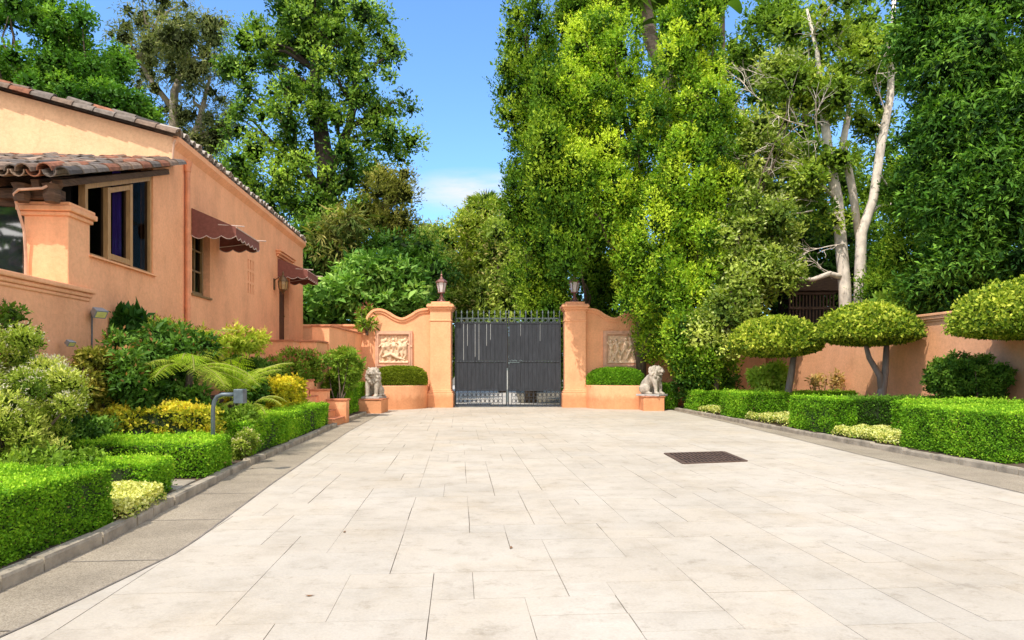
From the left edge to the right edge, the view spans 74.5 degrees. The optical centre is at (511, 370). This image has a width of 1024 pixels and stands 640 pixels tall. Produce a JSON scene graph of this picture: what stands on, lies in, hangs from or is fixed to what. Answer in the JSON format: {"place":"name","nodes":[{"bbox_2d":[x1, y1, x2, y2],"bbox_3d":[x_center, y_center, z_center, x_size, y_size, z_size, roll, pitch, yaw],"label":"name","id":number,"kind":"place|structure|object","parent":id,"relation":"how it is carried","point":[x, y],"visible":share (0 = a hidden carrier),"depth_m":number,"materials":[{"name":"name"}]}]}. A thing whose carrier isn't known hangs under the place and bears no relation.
{"place":"outdoors","nodes":[
{"label":"outdoors","id":0,"kind":"place"},
{"bbox_2d":[0,395,327,568],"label":"flower bed","id":1,"kind":"object","parent":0,"point":[221,400],"visible":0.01,"depth_m":6.88,"materials":[{"name":"soil"}]},
{"bbox_2d":[0,298,47,370],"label":"shrub","id":2,"kind":"object","parent":1,"relation":"on","point":[11,313],"visible":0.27,"depth_m":9.18,"materials":[{"name":"green plant"}]},
{"bbox_2d":[0,320,99,460],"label":"flowering bush","id":3,"kind":"object","parent":1,"relation":"on","point":[40,396],"visible":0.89,"depth_m":7.95,"materials":[{"name":"green plant"}]},
{"bbox_2d":[0,436,109,467],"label":"shrub","id":4,"kind":"object","parent":1,"relation":"on","point":[45,456],"visible":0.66,"depth_m":7.25,"materials":[{"name":"green plant"}]},
{"bbox_2d":[0,460,117,567],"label":"box hedge","id":5,"kind":"object","parent":1,"relation":"on","point":[42,507],"visible":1,"depth_m":5.54,"materials":[{"name":"green plant"}]},
{"bbox_2d":[57,410,122,449],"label":"shrub","id":6,"kind":"object","parent":1,"relation":"on","point":[92,428],"visible":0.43,"depth_m":9.45,"materials":[{"name":"green plant"}]},
{"bbox_2d":[68,344,122,414],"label":"shrub","id":7,"kind":"object","parent":1,"relation":"on","point":[91,359],"visible":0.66,"depth_m":10.13,"materials":[{"name":"green plant"}]},
{"bbox_2d":[65,451,176,500],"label":"box hedge","id":8,"kind":"object","parent":1,"relation":"on","point":[137,467],"visible":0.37,"depth_m":7.49,"materials":[{"name":"green plant"}]},
{"bbox_2d":[107,298,155,356],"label":"leaf plant","id":9,"kind":"object","parent":1,"relation":"on","point":[128,316],"visible":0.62,"depth_m":12.10,"materials":[{"name":"green plant"}]},
{"bbox_2d":[106,479,166,519],"bbox_3d":[-4.402,1.311,6.826,1.625,0.303,1.098,0,0,0],"label":"flower patch","id":10,"kind":"object","parent":1,"relation":"on","point":[131,493],"visible":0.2,"depth_m":6.83,"materials":[{"name":"yellow plant"}]},
{"bbox_2d":[67,429,234,478],"bbox_3d":[-6.543,1.179,9.548,5.120,0.673,1.482,0,0,0],"label":"box hedge","id":11,"kind":"object","parent":1,"relation":"on","point":[198,454],"visible":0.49,"depth_m":8.97,"materials":[{"name":"green plant"}]},
{"bbox_2d":[76,396,226,434],"bbox_3d":[-5.964,0.844,10.648,2.739,0.912,1.055,0,0,-15],"label":"variegated hedge","id":12,"kind":"object","parent":1,"relation":"on","point":[171,416],"visible":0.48,"depth_m":10.45,"materials":[{"name":"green plant"}]},
{"bbox_2d":[92,315,222,410],"bbox_3d":[-6.052,0.265,11.218,1.800,2.391,2.246,0,0,25],"label":"shrub","id":13,"kind":"object","parent":1,"relation":"on","point":[134,384],"visible":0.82,"depth_m":10.91,"materials":[{"name":"green plant"}]},
{"bbox_2d":[166,479,195,491],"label":"stone slab","id":14,"kind":"structure","parent":1,"relation":"on","point":[181,483],"depth_m":8.35,"materials":[{"name":"beige stone"}]},
{"bbox_2d":[125,311,272,385],"bbox_3d":[-6.120,0.042,13.350,1.680,2.311,3.188,0,0,20],"label":"shrub","id":15,"kind":"object","parent":1,"relation":"on","point":[242,339],"visible":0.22,"depth_m":13.64,"materials":[{"name":"green plant"}]},
{"bbox_2d":[145,348,263,395],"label":"tree fern","id":16,"kind":"object","parent":1,"relation":"on","point":[190,368],"visible":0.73,"depth_m":11.15,"materials":[{"name":"green plant"}]},
{"bbox_2d":[156,367,272,409],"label":"shrub","id":17,"kind":"object","parent":1,"relation":"on","point":[197,391],"visible":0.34,"depth_m":11.41,"materials":[{"name":"green plant"}]},
{"bbox_2d":[211,389,246,434],"bbox_3d":[-4.088,0.883,9.700,0.490,1.233,0.160,0,0,0],"label":"path lamp","id":18,"kind":"object","parent":1,"relation":"on","point":[239,396],"visible":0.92,"depth_m":9.67,"materials":[{"name":"grey metal"}]},
{"bbox_2d":[217,400,267,434],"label":"shrub","id":19,"kind":"object","parent":1,"relation":"on","point":[240,412],"visible":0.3,"depth_m":11.34,"materials":[{"name":"green plant"}]},
{"bbox_2d":[197,356,292,409],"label":"tree fern","id":20,"kind":"object","parent":1,"relation":"on","point":[231,388],"visible":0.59,"depth_m":12.20,"materials":[{"name":"green plant"}]},
{"bbox_2d":[229,427,264,459],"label":"kerb plant","id":21,"kind":"object","parent":1,"relation":"on","point":[243,445],"visible":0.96,"depth_m":10.76,"materials":[{"name":"green plant"}]},
{"bbox_2d":[213,353,284,380],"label":"shrub","id":22,"kind":"object","parent":1,"relation":"on","point":[259,362],"visible":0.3,"depth_m":16.46,"materials":[{"name":"green plant"}]},
{"bbox_2d":[218,395,286,416],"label":"tree fern","id":23,"kind":"object","parent":1,"relation":"on","point":[255,403],"visible":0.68,"depth_m":11.70,"materials":[{"name":"green plant"}]},
{"bbox_2d":[222,372,310,409],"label":"variegated hedge","id":24,"kind":"object","parent":1,"relation":"on","point":[289,389],"visible":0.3,"depth_m":15.95,"materials":[{"name":"yellow plant"}]},
{"bbox_2d":[223,400,329,456],"bbox_3d":[-4.913,1.111,14.431,0.904,0.799,6.927,0,0,-4],"label":"box hedge","id":25,"kind":"object","parent":1,"relation":"on","point":[283,424],"visible":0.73,"depth_m":13.51,"materials":[{"name":"green plant"}]},
{"bbox_2d":[349,411,366,416],"bbox_3d":[-6.641,0.899,23.300,3.608,1.077,8.000,0,0,0],"label":"flower bed","id":26,"kind":"object","parent":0,"point":[354,413],"visible":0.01,"depth_m":22.42,"materials":[{"name":"soil"}]},
{"bbox_2d":[264,345,335,386],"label":"shrub","id":27,"kind":"object","parent":26,"relation":"on","point":[307,364],"visible":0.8,"depth_m":19.22,"materials":[{"name":"green plant"}]},
{"bbox_2d":[320,381,365,413],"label":"box hedge","id":28,"kind":"object","parent":26,"relation":"on","point":[357,393],"visible":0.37,"depth_m":22.65,"materials":[{"name":"green plant"}]},
{"bbox_2d":[322,344,368,397],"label":"shrub","id":29,"kind":"object","parent":26,"relation":"on","point":[347,369],"visible":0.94,"depth_m":21.24,"materials":[{"name":"green plant"}]},
{"bbox_2d":[461,188,509,214],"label":"tree","id":30,"kind":"object","parent":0,"point":[491,194],"visible":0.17,"depth_m":62.74,"materials":[{"name":"green plant"}]},
{"bbox_2d":[453,385,560,406],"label":"road","id":31,"kind":"structure","parent":0,"point":[484,397],"depth_m":36.08,"materials":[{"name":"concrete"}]},
{"bbox_2d":[406,217,479,324],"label":"background tree","id":32,"kind":"object","parent":31,"relation":"on","point":[459,303],"visible":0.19,"depth_m":45.25,"materials":[{"name":"green plant"}]},
{"bbox_2d":[433,189,504,320],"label":"background tree","id":33,"kind":"object","parent":31,"relation":"on","point":[467,241],"visible":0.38,"depth_m":48.28,"materials":[{"name":"green plant"}]},
{"bbox_2d":[452,210,525,392],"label":"background tree","id":34,"kind":"object","parent":31,"relation":"on","point":[491,295],"visible":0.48,"depth_m":44.46,"materials":[{"name":"green plant"}]},
{"bbox_2d":[482,0,582,402],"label":"column tree","id":35,"kind":"object","parent":31,"relation":"on","point":[540,287],"visible":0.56,"depth_m":30.47,"materials":[{"name":"green plant"}]},
{"bbox_2d":[453,377,562,403],"bbox_3d":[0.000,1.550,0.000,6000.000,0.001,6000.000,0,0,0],"label":"ground","id":36,"kind":"structure","parent":0,"point":[544,397],"depth_m":38.71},
{"bbox_2d":[0,79,322,405],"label":"stucco house","id":37,"kind":"structure","parent":36,"relation":"on","point":[107,209],"depth_m":14.38,"materials":[{"name":"orange paint"}]},
{"bbox_2d":[0,199,23,273],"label":"window","id":38,"kind":"structure","parent":37,"relation":"in","point":[11,233],"depth_m":10.70,"materials":[{"name":"grey"}]},
{"bbox_2d":[0,170,151,272],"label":"window","id":39,"kind":"structure","parent":37,"relation":"in","point":[115,236],"depth_m":12.84,"materials":[{"name":"beige wood"}]},
{"bbox_2d":[90,307,108,347],"bbox_3d":[-7.005,-0.463,11.372,0.291,1.206,0.218,0,0,23],"label":"floodlight","id":40,"kind":"object","parent":37,"relation":"attached to","point":[98,312],"visible":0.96,"depth_m":11.35,"materials":[{"name":"grey metal"}]},
{"bbox_2d":[191,237,211,299],"bbox_3d":[-7.623,-2.605,16.308,0.290,1.690,1.240,0,0,-5],"label":"window","id":41,"kind":"structure","parent":37,"relation":"in","point":[197,244],"depth_m":16.62,"materials":[{"name":"brown wood"}]},
{"bbox_2d":[273,271,287,293],"bbox_3d":[-7.796,-2.980,22.720,0.475,0.760,0.338,0,0,-25],"label":"wall lantern","id":42,"kind":"object","parent":37,"relation":"attached to","point":[282,283],"depth_m":22.66,"materials":[{"name":"brown metal"}]},
{"bbox_2d":[279,290,284,339],"bbox_3d":[-8.292,-2.272,24.049,0.095,2.645,1.310,0,0,-5],"label":"door","id":43,"kind":"structure","parent":37,"relation":"in","point":[281,296],"depth_m":24.33,"materials":[{"name":"brown wood"}]},
{"bbox_2d":[303,308,429,394],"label":"gate wall","id":44,"kind":"structure","parent":36,"relation":"on","point":[399,341],"depth_m":27.60,"materials":[{"name":"paint"}]},
{"bbox_2d":[353,302,379,334],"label":"vine","id":45,"kind":"object","parent":44,"relation":"attached to","point":[363,320],"visible":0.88,"depth_m":27.47,"materials":[{"name":"green plant"}]},
{"bbox_2d":[586,308,765,404],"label":"gate wall","id":46,"kind":"structure","parent":36,"relation":"on","point":[609,341],"depth_m":27.60,"materials":[{"name":"paint"}]},
{"bbox_2d":[766,311,1023,399],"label":"garden wall","id":47,"kind":"structure","parent":36,"relation":"on","point":[908,362],"depth_m":19.10,"materials":[{"name":"paint"}]},
{"bbox_2d":[0,407,1023,639],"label":"driveway","id":48,"kind":"structure","parent":0,"point":[623,526],"depth_m":5.74,"materials":[{"name":"beige stone"}]},
{"bbox_2d":[0,423,336,591],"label":"kerb","id":49,"kind":"structure","parent":48,"relation":"on","point":[23,570],"depth_m":6.10,"materials":[{"name":"concrete"}]},
{"bbox_2d":[0,414,378,634],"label":"border strip","id":50,"kind":"object","parent":48,"relation":"on","point":[168,532],"visible":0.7,"depth_m":5.86,"materials":[{"name":"concrete"}]},
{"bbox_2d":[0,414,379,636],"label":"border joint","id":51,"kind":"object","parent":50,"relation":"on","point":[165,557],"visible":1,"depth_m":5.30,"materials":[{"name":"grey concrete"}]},
{"bbox_2d":[232,352,350,424],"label":"garden stairs","id":52,"kind":"structure","parent":48,"relation":"on","point":[338,413],"depth_m":19.20,"materials":[{"name":"orange paint"}]},
{"bbox_2d":[257,325,361,388],"bbox_3d":[-7.030,-0.015,23.881,1.940,3.030,6.843,0,0,0],"label":"terrace landing","id":53,"kind":"object","parent":48,"relation":"on","point":[325,337],"visible":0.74,"depth_m":22.50,"materials":[{"name":"orange paint"}]},
{"bbox_2d":[358,398,387,412],"bbox_3d":[-4.995,1.275,24.200,0.910,0.550,1.360,0,0,0],"label":"pedestal","id":54,"kind":"object","parent":48,"relation":"on","point":[374,405],"visible":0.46,"depth_m":23.55,"materials":[{"name":"paint"}]},
{"bbox_2d":[361,367,386,398],"bbox_3d":[-4.947,0.437,24.289,0.698,1.125,1.020,0,0,6],"label":"lion statue","id":55,"kind":"object","parent":54,"relation":"on","point":[374,386],"visible":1,"depth_m":23.99,"materials":[{"name":"stone"}]},
{"bbox_2d":[372,385,427,409],"bbox_3d":[-4.420,1.055,26.585,2.000,0.990,1.930,0,0,0],"label":"planter","id":56,"kind":"object","parent":48,"relation":"on","point":[401,397],"visible":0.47,"depth_m":25.96,"materials":[{"name":"paint"}]},
{"bbox_2d":[379,364,427,385],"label":"planter hedge","id":57,"kind":"object","parent":56,"relation":"on","point":[395,374],"visible":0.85,"depth_m":26.02,"materials":[{"name":"green plant"}]},
{"bbox_2d":[426,302,455,407],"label":"gate pillar","id":58,"kind":"structure","parent":48,"relation":"on","point":[441,393],"depth_m":27.32,"materials":[{"name":"paint"}]},
{"bbox_2d":[435,271,447,301],"bbox_3d":[-2.907,-3.450,27.770,0.500,1.300,0.433,0,0,0],"label":"pillar lamp","id":59,"kind":"object","parent":58,"relation":"on","point":[441,282],"visible":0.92,"depth_m":27.67,"materials":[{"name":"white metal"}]},
{"bbox_2d":[455,310,560,405],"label":"metal gate","id":60,"kind":"structure","parent":58,"relation":"attached to","point":[481,356],"depth_m":27.68,"materials":[{"name":"grey metal"}]},
{"bbox_2d":[560,302,589,407],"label":"gate pillar","id":61,"kind":"structure","parent":48,"relation":"on","point":[573,393],"depth_m":27.32,"materials":[{"name":"paint"}]},
{"bbox_2d":[586,385,641,409],"bbox_3d":[4.300,1.055,26.725,2.600,0.990,1.650,0,0,0],"label":"planter","id":62,"kind":"object","parent":48,"relation":"on","point":[611,397],"visible":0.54,"depth_m":26.07,"materials":[{"name":"paint"}]},
{"bbox_2d":[585,366,643,385],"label":"planter hedge","id":63,"kind":"object","parent":62,"relation":"on","point":[607,375],"visible":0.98,"depth_m":26.17,"materials":[{"name":"green plant"}]},
{"bbox_2d":[536,0,694,377],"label":"lime tree","id":64,"kind":"object","parent":62,"relation":"on","point":[595,46],"visible":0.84,"depth_m":25.50,"materials":[{"name":"green plant"}]},
{"bbox_2d":[639,396,664,410],"bbox_3d":[5.270,1.255,25.430,0.840,0.590,0.920,0,0,0],"label":"pedestal","id":65,"kind":"object","parent":48,"relation":"on","point":[651,403],"visible":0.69,"depth_m":25.00,"materials":[{"name":"paint"}]},
{"bbox_2d":[636,365,667,395],"bbox_3d":[5.302,0.380,25.490,1.052,1.161,0.720,0,0,42],"label":"lion statue","id":66,"kind":"object","parent":65,"relation":"on","point":[651,384],"visible":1,"depth_m":25.25,"materials":[{"name":"stone"}]},
{"bbox_2d":[662,382,679,409],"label":"box hedge","id":67,"kind":"object","parent":48,"relation":"on","point":[671,402],"visible":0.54,"depth_m":25.64,"materials":[{"name":"green plant"}]},
{"bbox_2d":[664,451,747,463],"bbox_3d":[3.319,1.492,11.590,1.180,0.020,1.613,0,0,0],"label":"drain grate","id":68,"kind":"object","parent":48,"relation":"on","point":[703,457],"visible":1,"depth_m":11.49,"materials":[{"name":"metal"}]},
{"bbox_2d":[674,410,1023,492],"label":"border strip","id":69,"kind":"object","parent":48,"relation":"on","point":[1003,480],"visible":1,"depth_m":10.84,"materials":[{"name":"concrete"}]},
{"bbox_2d":[675,408,1023,475],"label":"kerb","id":70,"kind":"structure","parent":48,"relation":"on","point":[998,467],"depth_m":12.56,"materials":[{"name":"concrete"}]},
{"bbox_2d":[0,0,1023,353],"label":"sky","id":71,"kind":"structure","parent":0,"point":[452,45],"materials":[{"name":"blue"}]},
{"bbox_2d":[678,405,1023,467],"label":"flower bed","id":72,"kind":"object","parent":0,"point":[774,422],"visible":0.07,"depth_m":14.10,"materials":[{"name":"soil"}]},
{"bbox_2d":[625,0,757,390],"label":"lime tree","id":73,"kind":"object","parent":72,"relation":"on","point":[690,30],"visible":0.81,"depth_m":24.57,"materials":[{"name":"green plant"}]},
{"bbox_2d":[670,374,744,402],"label":"shrub","id":74,"kind":"object","parent":72,"relation":"on","point":[681,392],"visible":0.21,"depth_m":25.00,"materials":[{"name":"green plant"}]},
{"bbox_2d":[684,388,735,411],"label":"box hedge","id":75,"kind":"object","parent":72,"relation":"on","point":[696,399],"visible":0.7,"depth_m":23.61,"materials":[{"name":"green plant"}]},
{"bbox_2d":[681,40,836,389],"bbox_3d":[8.930,-5.642,24.628,6.675,13.453,3.770,0,0,-16],"label":"olive tree","id":76,"kind":"object","parent":72,"relation":"on","point":[761,266],"visible":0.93,"depth_m":24.02,"materials":[{"name":"green plant"}]},
{"bbox_2d":[745,411,790,425],"bbox_3d":[7.598,1.310,18.495,1.522,0.310,2.945,0,0,-4],"label":"flower patch","id":77,"kind":"object","parent":72,"relation":"on","point":[777,416],"visible":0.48,"depth_m":18.67,"materials":[{"name":"yellow plant"}]},
{"bbox_2d":[745,359,794,390],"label":"shrub","id":78,"kind":"object","parent":72,"relation":"on","point":[767,375],"visible":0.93,"depth_m":21.70,"materials":[{"name":"green plant"}]},
{"bbox_2d":[725,314,825,396],"bbox_3d":[8.075,-0.128,20.575,2.888,3.278,2.969,0,0,0],"label":"mushroom topiary","id":79,"kind":"object","parent":72,"relation":"on","point":[778,336],"visible":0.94,"depth_m":19.74,"materials":[{"name":"green plant"}]},
{"bbox_2d":[718,388,858,418],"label":"box hedge","id":80,"kind":"object","parent":72,"relation":"on","point":[738,404],"visible":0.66,"depth_m":20.10,"materials":[{"name":"green plant"}]},
{"bbox_2d":[787,393,857,433],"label":"box hedge","id":81,"kind":"object","parent":72,"relation":"on","point":[825,413],"visible":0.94,"depth_m":15.50,"materials":[{"name":"green plant"}]},
{"bbox_2d":[803,368,845,390],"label":"shrub","id":82,"kind":"object","parent":72,"relation":"on","point":[838,381],"visible":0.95,"depth_m":21.73,"materials":[{"name":"yellow plant"}]},
{"bbox_2d":[831,423,901,444],"bbox_3d":[8.167,1.302,14.077,2.175,0.308,2.541,0,0,-6],"label":"flower patch","id":83,"kind":"object","parent":72,"relation":"on","point":[886,433],"visible":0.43,"depth_m":13.89,"materials":[{"name":"yellow plant"}]},
{"bbox_2d":[812,298,928,395],"bbox_3d":[9.860,-0.240,18.582,2.916,3.480,2.972,0,0,0],"label":"mushroom topiary","id":84,"kind":"object","parent":72,"relation":"on","point":[866,324],"visible":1,"depth_m":17.81,"materials":[{"name":"green plant"}]},
{"bbox_2d":[829,393,962,425],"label":"box hedge","id":85,"kind":"object","parent":72,"relation":"on","point":[872,410],"visible":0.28,"depth_m":15.56,"materials":[{"name":"green plant"}]},
{"bbox_2d":[889,395,1023,428],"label":"box hedge","id":86,"kind":"object","parent":72,"relation":"on","point":[895,412],"visible":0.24,"depth_m":13.92,"materials":[{"name":"green plant"}]},
{"bbox_2d":[899,401,1023,463],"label":"box hedge","id":87,"kind":"object","parent":72,"relation":"on","point":[993,432],"visible":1,"depth_m":11.16,"materials":[{"name":"green plant"}]},
{"bbox_2d":[919,349,1018,399],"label":"round bush","id":88,"kind":"object","parent":72,"relation":"on","point":[966,374],"visible":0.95,"depth_m":15.16,"materials":[{"name":"green plant"}]},
{"bbox_2d":[941,274,1023,341],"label":"mushroom topiary","id":89,"kind":"object","parent":72,"relation":"on","point":[993,311],"visible":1,"depth_m":13.85,"materials":[{"name":"green plant"}]},
{"label":"garden ground","id":90,"kind":"structure","parent":0,"visible":0},
{"bbox_2d":[776,277,837,323],"bbox_3d":[12.338,-1.300,28.150,2.588,5.000,1.700,0,0,0],"label":"garden shelter","id":91,"kind":"object","parent":90,"relation":"on","point":[813,308],"visible":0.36,"depth_m":27.50,"materials":[{"name":"brown wood"}]},
{"bbox_2d":[717,0,903,307],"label":"bare twigged tree","id":92,"kind":"object","parent":90,"relation":"on","point":[820,89],"visible":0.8,"depth_m":24.95,"materials":[{"name":"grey plant"}]},
{"bbox_2d":[717,0,914,294],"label":"background tree","id":93,"kind":"object","parent":90,"relation":"on","point":[738,53],"visible":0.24,"depth_m":32.29,"materials":[{"name":"green plant"}]},
{"bbox_2d":[756,207,897,318],"bbox_3d":[13.649,-2.938,29.994,9.272,8.876,5.549,0,0,0],"label":"dark tree","id":94,"kind":"object","parent":90,"relation":"on","point":[827,265],"visible":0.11,"depth_m":29.51,"materials":[{"name":"green plant"}]},
{"bbox_2d":[843,155,937,302],"bbox_3d":[13.997,-3.526,24.122,3.954,9.350,2.879,0,0,0],"label":"cypress tree","id":95,"kind":"object","parent":90,"relation":"on","point":[887,254],"visible":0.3,"depth_m":24.08,"materials":[{"name":"green plant"}]},
{"bbox_2d":[862,267,1004,314],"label":"undergrowth","id":96,"kind":"object","parent":90,"relation":"on","point":[880,295],"visible":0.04,"depth_m":21.12,"materials":[{"name":"green plant"}]},
{"bbox_2d":[862,0,1023,314],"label":"laurel tree","id":97,"kind":"object","parent":90,"relation":"on","point":[963,138],"visible":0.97,"depth_m":18.30,"materials":[{"name":"green plant"}]},
{"label":"garden ground","id":98,"kind":"structure","parent":0,"visible":0},
{"bbox_2d":[0,0,105,98],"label":"ficus tree","id":99,"kind":"object","parent":98,"relation":"on","point":[20,13],"visible":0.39,"depth_m":31.94,"materials":[{"name":"green plant"}]},
{"bbox_2d":[19,0,170,123],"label":"ficus tree","id":100,"kind":"object","parent":98,"relation":"on","point":[88,78],"visible":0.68,"depth_m":32.21,"materials":[{"name":"green plant"}]},
{"bbox_2d":[97,0,244,162],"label":"eucalyptus tree","id":101,"kind":"object","parent":98,"relation":"on","point":[170,42],"visible":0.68,"depth_m":41.30,"materials":[{"name":"green plant"}]},
{"bbox_2d":[207,0,432,243],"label":"evergreen tree","id":102,"kind":"object","parent":98,"relation":"on","point":[311,35],"visible":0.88,"depth_m":36.33,"materials":[{"name":"green plant"}]},
{"bbox_2d":[301,201,385,274],"bbox_3d":[-8.283,-3.585,32.973,4.286,9.645,3.116,0,0,0],"label":"tree","id":103,"kind":"object","parent":98,"relation":"on","point":[346,225],"visible":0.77,"depth_m":32.49,"materials":[{"name":"green plant"}]},
{"bbox_2d":[303,245,435,323],"bbox_3d":[-6.541,-2.169,30.074,6.423,7.076,4.804,0,0,0],"label":"broadleaf shrub","id":104,"kind":"object","parent":98,"relation":"on","point":[393,284],"visible":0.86,"depth_m":29.21,"materials":[{"name":"green plant"}]},
{"bbox_2d":[273,207,471,304],"bbox_3d":[-7.587,-3.682,34.336,11.044,9.913,6.286,0,0,0],"label":"dark tree","id":105,"kind":"object","parent":98,"relation":"on","point":[381,240],"visible":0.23,"depth_m":33.41,"materials":[{"name":"green plant"}]},
{"bbox_2d":[328,159,426,253],"bbox_3d":[-7.008,-4.971,35.856,5.123,12.652,5.358,0,0,0],"label":"olive tree","id":106,"kind":"object","parent":98,"relation":"on","point":[388,192],"visible":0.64,"depth_m":35.09,"materials":[{"name":"green plant"}]},
{"label":"garden ground","id":107,"kind":"structure","parent":0,"visible":0},
{"bbox_2d":[512,0,648,317],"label":"column tree","id":108,"kind":"object","parent":107,"relation":"on","point":[584,264],"visible":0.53,"depth_m":25.04,"materials":[{"name":"green plant"}]},
{"bbox_2d":[581,0,678,125],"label":"palm tree","id":109,"kind":"object","parent":107,"relation":"on","point":[648,7],"visible":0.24,"depth_m":31.21,"materials":[{"name":"green plant"}]},
{"bbox_2d":[717,0,764,198],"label":"banana plant","id":110,"kind":"object","parent":107,"relation":"on","point":[736,5],"visible":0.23,"depth_m":30.15,"materials":[{"name":"plant"}]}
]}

